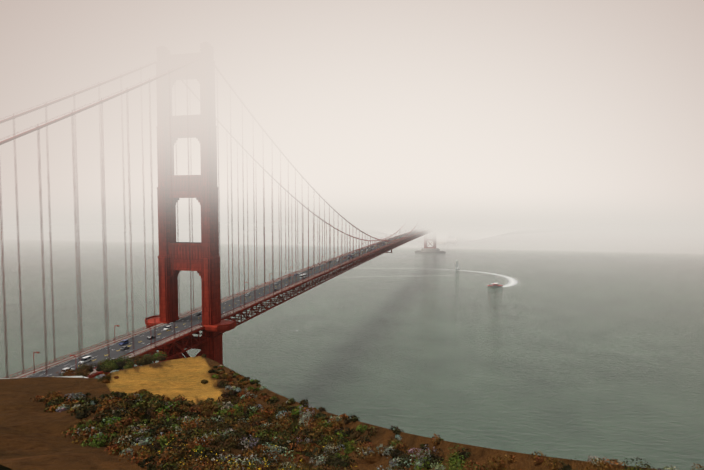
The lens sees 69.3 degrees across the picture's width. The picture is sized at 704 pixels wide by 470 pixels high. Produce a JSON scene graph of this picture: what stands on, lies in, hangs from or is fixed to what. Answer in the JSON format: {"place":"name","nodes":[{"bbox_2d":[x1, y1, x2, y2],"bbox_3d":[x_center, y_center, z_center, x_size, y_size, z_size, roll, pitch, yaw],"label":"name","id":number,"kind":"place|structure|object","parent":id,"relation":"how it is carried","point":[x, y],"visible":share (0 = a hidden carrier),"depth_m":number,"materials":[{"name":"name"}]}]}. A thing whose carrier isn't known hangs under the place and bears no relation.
{"place":"outdoors","nodes":[
{"label":"outdoors","id":0,"kind":"place"},
{"bbox_2d":[14,225,440,377],"bbox_3d":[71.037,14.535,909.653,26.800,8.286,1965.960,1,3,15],"label":"bridge deck road","id":1,"kind":"structure","parent":0,"point":[99,354],"depth_m":276.69,"materials":[{"name":"grey asphalt"}]},
{"bbox_2d":[78,356,91,363],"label":"car","id":2,"kind":"object","parent":1,"relation":"on","point":[86,359],"visible":0.9,"depth_m":217.38,"materials":[{"name":"white paint"}]},
{"bbox_2d":[118,339,128,344],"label":"car","id":3,"kind":"object","parent":1,"relation":"on","point":[125,341],"visible":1,"depth_m":245.09,"materials":[{"name":"blue paint"}]},
{"bbox_2d":[4,225,434,377],"bbox_3d":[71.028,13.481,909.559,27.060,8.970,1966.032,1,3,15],"label":"bridge railings","id":4,"kind":"object","parent":1,"relation":"on","point":[146,349],"visible":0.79,"depth_m":284.58,"materials":[{"name":"red metal"}]},
{"bbox_2d":[26,225,438,377],"bbox_3d":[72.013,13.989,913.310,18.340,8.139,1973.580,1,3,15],"label":"road markings","id":5,"kind":"object","parent":1,"relation":"on","point":[200,315],"visible":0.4,"depth_m":281.12,"materials":[{"name":"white paint"}]},
{"bbox_2d":[33,223,433,372],"bbox_3d":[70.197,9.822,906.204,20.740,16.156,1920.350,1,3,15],"label":"street lamps","id":6,"kind":"object","parent":1,"relation":"on","point":[237,294],"visible":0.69,"depth_m":418.20,"materials":[{"name":"metal"}]},
{"bbox_2d":[0,356,660,469],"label":"headland terrain","id":7,"kind":"structure","parent":0,"point":[31,437],"depth_m":31.01,"materials":[{"name":"soil"}]},
{"bbox_2d":[1,376,87,378],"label":"low wall","id":8,"kind":"structure","parent":7,"relation":"on","point":[61,376],"depth_m":64.05,"materials":[{"name":"grey concrete"}]},
{"bbox_2d":[142,436,356,469],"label":"flowers","id":9,"kind":"object","parent":7,"relation":"on","point":[226,457],"visible":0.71,"depth_m":16.70,"materials":[{"name":"plant"}]},
{"bbox_2d":[28,350,703,469],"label":"scrub vegetation","id":10,"kind":"object","parent":7,"relation":"on","point":[120,427],"visible":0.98,"depth_m":26.89,"materials":[{"name":"green plant"}]},
{"bbox_2d":[0,207,703,469],"bbox_3d":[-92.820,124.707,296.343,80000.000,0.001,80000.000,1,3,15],"label":"sea water","id":11,"kind":"structure","parent":0,"point":[581,345],"depth_m":597.42,"materials":[{"name":"grey liquid"}]},
{"bbox_2d":[415,248,445,253],"bbox_3d":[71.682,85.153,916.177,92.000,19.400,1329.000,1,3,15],"label":"tower piers","id":12,"kind":"structure","parent":11,"relation":"in","point":[431,250],"depth_m":1518.87,"materials":[{"name":"concrete"}]},
{"bbox_2d":[145,41,235,364],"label":"tower","id":13,"kind":"structure","parent":12,"relation":"on","point":[203,255],"depth_m":284.14,"materials":[{"name":"red metal"}]},
{"bbox_2d":[0,56,443,240],"bbox_3d":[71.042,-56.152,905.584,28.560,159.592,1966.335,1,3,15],"label":"cables","id":14,"kind":"object","parent":13,"relation":"on","point":[72,113],"visible":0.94,"depth_m":245.75,"materials":[{"name":"paint"}]},
{"bbox_2d":[0,67,442,377],"bbox_3d":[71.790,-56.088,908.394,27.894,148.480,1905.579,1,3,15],"label":"suspender ropes","id":15,"kind":"object","parent":14,"relation":"hanging from","point":[413,231],"visible":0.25,"depth_m":261.80,"materials":[{"name":"red metal"}]},
{"bbox_2d":[13,225,443,377],"bbox_3d":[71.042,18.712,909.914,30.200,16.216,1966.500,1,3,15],"label":"stiffening truss","id":16,"kind":"object","parent":15,"relation":"hanging from","point":[337,271],"visible":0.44,"depth_m":375.90,"materials":[{"name":"red metal"}]},
{"bbox_2d":[421,175,439,248],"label":"tower","id":17,"kind":"structure","parent":12,"relation":"on","point":[427,191],"depth_m":1520.19,"materials":[{"name":"red metal"}]},
{"bbox_2d":[415,268,518,286],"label":"boat wake","id":18,"kind":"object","parent":11,"relation":"on","point":[512,281],"depth_m":970.33,"materials":[{"name":"white liquid"}]},
{"bbox_2d":[487,283,502,286],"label":"ferry boat","id":19,"kind":"object","parent":11,"relation":"on","point":[495,285],"visible":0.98,"depth_m":887.38,"materials":[{"name":"white metal"}]},
{"bbox_2d":[0,208,703,244],"bbox_3d":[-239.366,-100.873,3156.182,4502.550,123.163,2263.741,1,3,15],"label":"distant hills","id":20,"kind":"structure","parent":0,"point":[471,224],"depth_m":2899.64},
{"bbox_2d":[436,219,456,243],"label":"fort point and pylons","id":21,"kind":"object","parent":20,"relation":"on","point":[442,234],"visible":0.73,"depth_m":1864.13,"materials":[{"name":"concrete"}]},
{"bbox_2d":[0,0,703,207],"label":"sky","id":22,"kind":"structure","parent":0,"point":[508,103],"materials":[{"name":"white"}]},
{"bbox_2d":[179,207,703,243],"bbox_3d":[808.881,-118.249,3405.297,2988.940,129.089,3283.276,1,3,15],"label":"distant hills","id":23,"kind":"structure","parent":0,"point":[390,223],"depth_m":2729.38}
]}

